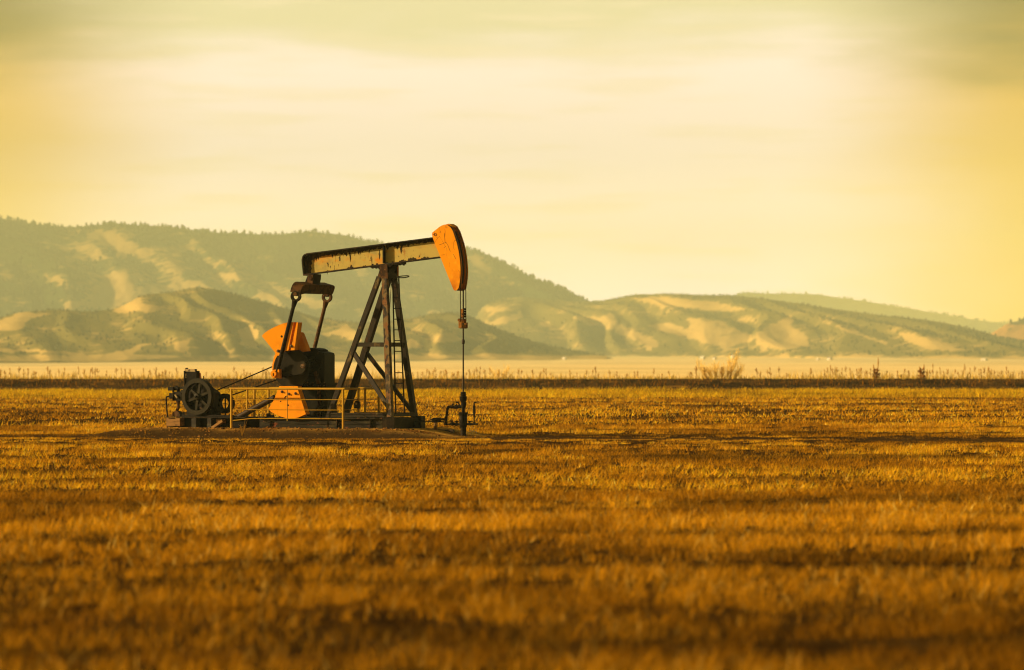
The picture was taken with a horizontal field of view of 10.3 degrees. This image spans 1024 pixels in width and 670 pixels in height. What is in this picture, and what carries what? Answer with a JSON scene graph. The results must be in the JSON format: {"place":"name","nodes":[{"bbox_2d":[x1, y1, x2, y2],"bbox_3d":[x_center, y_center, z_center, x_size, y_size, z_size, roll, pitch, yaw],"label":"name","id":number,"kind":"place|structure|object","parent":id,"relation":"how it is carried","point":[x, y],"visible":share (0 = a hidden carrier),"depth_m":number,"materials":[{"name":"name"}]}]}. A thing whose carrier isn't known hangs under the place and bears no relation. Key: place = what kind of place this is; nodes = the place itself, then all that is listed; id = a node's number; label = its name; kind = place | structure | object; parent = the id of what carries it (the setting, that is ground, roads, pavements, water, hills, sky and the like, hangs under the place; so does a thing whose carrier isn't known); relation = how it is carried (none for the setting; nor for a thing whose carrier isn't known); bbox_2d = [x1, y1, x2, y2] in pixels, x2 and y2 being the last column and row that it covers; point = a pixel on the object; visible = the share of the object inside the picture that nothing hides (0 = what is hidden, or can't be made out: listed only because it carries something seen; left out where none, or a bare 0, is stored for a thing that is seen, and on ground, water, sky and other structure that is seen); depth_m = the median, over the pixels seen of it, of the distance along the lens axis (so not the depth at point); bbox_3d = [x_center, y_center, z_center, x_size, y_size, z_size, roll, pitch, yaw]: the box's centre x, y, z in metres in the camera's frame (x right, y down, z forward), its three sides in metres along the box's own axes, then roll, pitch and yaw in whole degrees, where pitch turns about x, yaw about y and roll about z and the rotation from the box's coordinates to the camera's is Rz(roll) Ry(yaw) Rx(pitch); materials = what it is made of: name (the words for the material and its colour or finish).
{"place":"outdoors","nodes":[
{"label":"outdoors","id":0,"kind":"place"},
{"bbox_2d":[0,218,577,322],"bbox_3d":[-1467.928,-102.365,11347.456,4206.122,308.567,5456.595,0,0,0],"label":"mountain","id":1,"kind":"structure","parent":0,"point":[111,287],"depth_m":10696.12,"materials":[{"name":"plant"}]},
{"bbox_2d":[0,215,1023,355],"bbox_3d":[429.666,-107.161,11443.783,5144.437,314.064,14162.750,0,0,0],"label":"woodland","id":2,"kind":"object","parent":1,"relation":"on","point":[111,224],"visible":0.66,"depth_m":10567.09,"materials":[{"name":"green plant"}]},
{"bbox_2d":[0,288,606,362],"bbox_3d":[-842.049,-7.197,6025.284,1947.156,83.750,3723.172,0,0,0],"label":"foothill","id":3,"kind":"structure","parent":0,"point":[179,346],"depth_m":5364.93,"materials":[{"name":"plant"}]},
{"bbox_2d":[0,385,1023,669],"bbox_3d":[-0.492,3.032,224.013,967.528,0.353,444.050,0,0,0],"label":"field","id":4,"kind":"structure","parent":0,"point":[828,645],"depth_m":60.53,"materials":[{"name":"plant"}]},
{"bbox_2d":[165,368,259,427],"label":"engine","id":5,"kind":"object","parent":4,"relation":"on","point":[199,398],"visible":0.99,"depth_m":157.74,"materials":[{"name":"paint"}]},
{"bbox_2d":[217,366,276,398],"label":"drive belt","id":6,"kind":"object","parent":5,"relation":"attached to","point":[245,378],"visible":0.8,"depth_m":158.12,"materials":[{"name":"black rubber"}]},
{"bbox_2d":[233,395,274,416],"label":"pipe","id":7,"kind":"object","parent":5,"relation":"attached to","point":[257,406],"visible":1,"depth_m":157.00,"materials":[{"name":"metal"}]},
{"bbox_2d":[238,422,246,434],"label":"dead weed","id":8,"kind":"object","parent":4,"relation":"on","point":[241,428],"visible":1,"depth_m":153.58,"materials":[{"name":"brown plant"}]},
{"bbox_2d":[80,426,468,438],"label":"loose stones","id":9,"kind":"object","parent":4,"relation":"on","point":[220,427],"visible":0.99,"depth_m":155.01,"materials":[{"name":"gravel"}]},
{"bbox_2d":[229,387,359,428],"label":"guard rail","id":10,"kind":"object","parent":4,"relation":"on","point":[287,399],"visible":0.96,"depth_m":155.79,"materials":[{"name":"yellow metal"}]},
{"bbox_2d":[354,400,360,408],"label":"switch box","id":11,"kind":"object","parent":10,"relation":"hanging from","point":[357,404],"visible":1,"depth_m":155.98,"materials":[{"name":"metal"}]},
{"bbox_2d":[253,387,380,417],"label":"guard rail","id":12,"kind":"object","parent":4,"relation":"on","point":[254,397],"visible":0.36,"depth_m":157.92,"materials":[{"name":"yellow metal"}]},
{"bbox_2d":[258,224,467,428],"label":"pumpjack","id":13,"kind":"object","parent":4,"relation":"on","point":[298,362],"visible":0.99,"depth_m":156.18,"materials":[{"name":"paint"}]},
{"bbox_2d":[461,289,465,391],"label":"polished rod","id":14,"kind":"object","parent":13,"relation":"attached to","point":[463,315],"visible":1,"depth_m":155.34,"materials":[{"name":"metal"}]},
{"bbox_2d":[419,392,477,435],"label":"wellhead","id":15,"kind":"object","parent":4,"relation":"on","point":[462,421],"visible":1,"depth_m":155.30,"materials":[{"name":"metal"}]},
{"bbox_2d":[0,356,1023,378],"bbox_3d":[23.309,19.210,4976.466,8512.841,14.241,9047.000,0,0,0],"label":"distant field","id":16,"kind":"structure","parent":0,"point":[623,366],"depth_m":2467.24,"materials":[{"name":"beige plant"}]},
{"bbox_2d":[0,378,1023,387],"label":"ditch bank","id":17,"kind":"structure","parent":0,"point":[226,382],"depth_m":445.70,"materials":[{"name":"soil"}]},
{"bbox_2d":[489,364,513,378],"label":"bare bush","id":18,"kind":"object","parent":17,"relation":"on","point":[496,375],"visible":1,"depth_m":449.51,"materials":[{"name":"brown plant"}]},
{"bbox_2d":[0,370,1023,386],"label":"bank grass","id":19,"kind":"structure","parent":17,"relation":"on","point":[493,377],"depth_m":446.82,"materials":[{"name":"plant"}]},
{"bbox_2d":[696,346,745,378],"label":"bare bush","id":20,"kind":"object","parent":17,"relation":"on","point":[732,367],"visible":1,"depth_m":449.40,"materials":[{"name":"brown plant"}]},
{"bbox_2d":[872,357,879,378],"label":"dead weed","id":21,"kind":"object","parent":17,"relation":"on","point":[875,372],"visible":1,"depth_m":447.16,"materials":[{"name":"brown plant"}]},
{"bbox_2d":[917,366,925,378],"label":"dead weed","id":22,"kind":"object","parent":17,"relation":"on","point":[920,372],"visible":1,"depth_m":447.17,"materials":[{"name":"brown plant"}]},
{"bbox_2d":[0,0,1023,322],"label":"sky","id":23,"kind":"structure","parent":0,"point":[873,150],"materials":[{"name":"yellow"}]},
{"bbox_2d":[475,293,1023,359],"bbox_3d":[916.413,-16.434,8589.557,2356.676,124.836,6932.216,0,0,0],"label":"foothill","id":24,"kind":"structure","parent":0,"point":[777,335],"depth_m":8262.33,"materials":[{"name":"beige plant"}]},
{"bbox_2d":[732,293,1007,333],"bbox_3d":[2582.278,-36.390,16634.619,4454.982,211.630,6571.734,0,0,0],"label":"ridge","id":25,"kind":"structure","parent":0,"point":[866,307],"depth_m":17333.09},
{"bbox_2d":[991,321,1023,339],"bbox_3d":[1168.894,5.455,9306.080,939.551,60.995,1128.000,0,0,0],"label":"hill","id":26,"kind":"structure","parent":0,"point":[1015,330],"depth_m":9217.58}
]}

